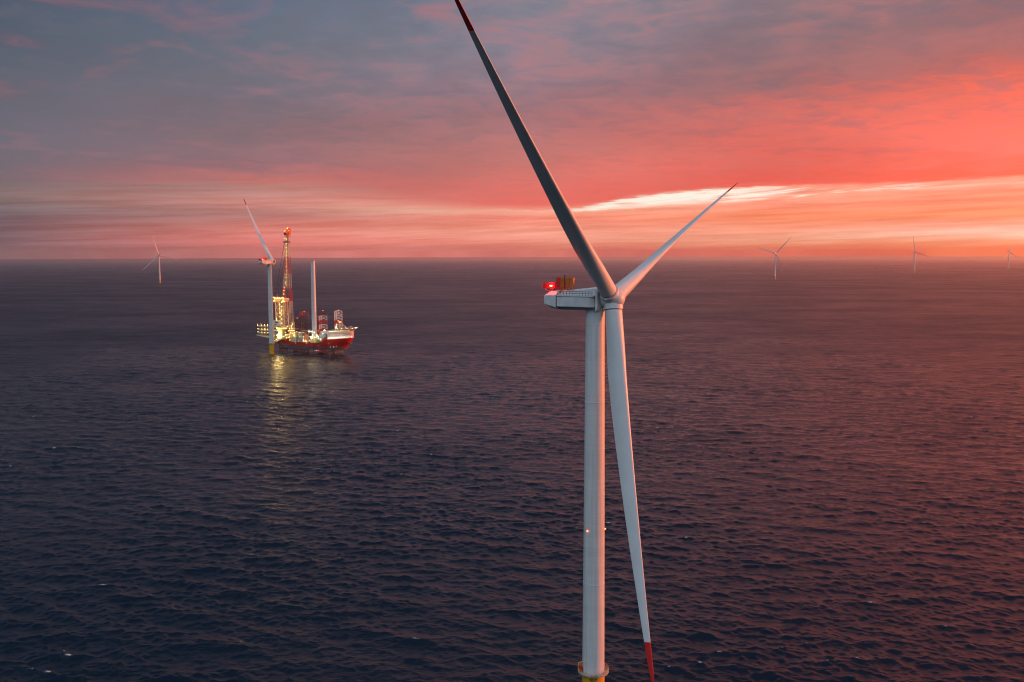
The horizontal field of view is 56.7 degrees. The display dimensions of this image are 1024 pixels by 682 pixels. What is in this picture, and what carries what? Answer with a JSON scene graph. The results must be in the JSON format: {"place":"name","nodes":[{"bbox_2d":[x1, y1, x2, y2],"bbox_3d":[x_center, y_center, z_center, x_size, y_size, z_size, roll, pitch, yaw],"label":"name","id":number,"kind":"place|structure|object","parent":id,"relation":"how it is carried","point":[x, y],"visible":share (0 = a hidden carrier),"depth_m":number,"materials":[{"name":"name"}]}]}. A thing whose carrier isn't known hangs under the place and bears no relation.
{"place":"outdoors","nodes":[
{"label":"outdoors","id":0,"kind":"place"},
{"bbox_2d":[0,257,1023,681],"bbox_3d":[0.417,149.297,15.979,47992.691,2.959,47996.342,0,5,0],"label":"sea","id":1,"kind":"structure","parent":0,"point":[198,483],"depth_m":644.66,"materials":[{"name":"liquid"}]},
{"bbox_2d":[142,235,180,282],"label":"wind turbine","id":2,"kind":"object","parent":1,"relation":"in","point":[159,255],"visible":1,"depth_m":4636.72,"materials":[{"name":"metal"}]},
{"bbox_2d":[243,198,275,353],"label":"wind turbine","id":3,"kind":"object","parent":1,"relation":"in","point":[270,263],"visible":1,"depth_m":1390.03,"materials":[{"name":"metal"}]},
{"bbox_2d":[257,228,356,354],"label":"jackup ship","id":4,"kind":"object","parent":1,"relation":"on","point":[339,338],"visible":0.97,"depth_m":1404.96,"materials":[{"name":"red paint"}]},
{"bbox_2d":[256,320,276,335],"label":"blade rack","id":5,"kind":"object","parent":4,"relation":"on","point":[263,331],"visible":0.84,"depth_m":1461.48,"materials":[{"name":"metal"}]},
{"bbox_2d":[257,331,287,334],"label":"stored blade","id":6,"kind":"object","parent":5,"relation":"on","point":[259,332],"visible":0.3,"depth_m":1462.12,"materials":[{"name":"white"}]},
{"bbox_2d":[257,325,298,329],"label":"stored blade","id":7,"kind":"object","parent":4,"relation":"on","point":[268,326],"visible":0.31,"depth_m":1460.40,"materials":[{"name":"white"}]},
{"bbox_2d":[257,328,310,333],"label":"stored blade","id":8,"kind":"object","parent":4,"relation":"on","point":[259,329],"visible":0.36,"depth_m":1463.43,"materials":[{"name":"white"}]},
{"bbox_2d":[310,260,317,342],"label":"tower section","id":9,"kind":"object","parent":4,"relation":"on","point":[313,306],"visible":0.96,"depth_m":1395.71,"materials":[{"name":"paint"}]},
{"bbox_2d":[455,0,736,681],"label":"wind turbine","id":10,"kind":"object","parent":1,"relation":"in","point":[602,299],"visible":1,"depth_m":290.87,"materials":[{"name":"metal"}]},
{"bbox_2d":[757,243,785,278],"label":"wind turbine","id":11,"kind":"object","parent":1,"relation":"in","point":[775,253],"visible":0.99,"depth_m":4928.30,"materials":[{"name":"metal"}]},
{"bbox_2d":[910,238,928,272],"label":"wind turbine","id":12,"kind":"object","parent":1,"relation":"in","point":[915,252],"visible":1,"depth_m":6207.79,"materials":[{"name":"metal"}]},
{"bbox_2d":[0,0,1023,258],"label":"sky","id":13,"kind":"structure","parent":0,"point":[356,128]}
]}

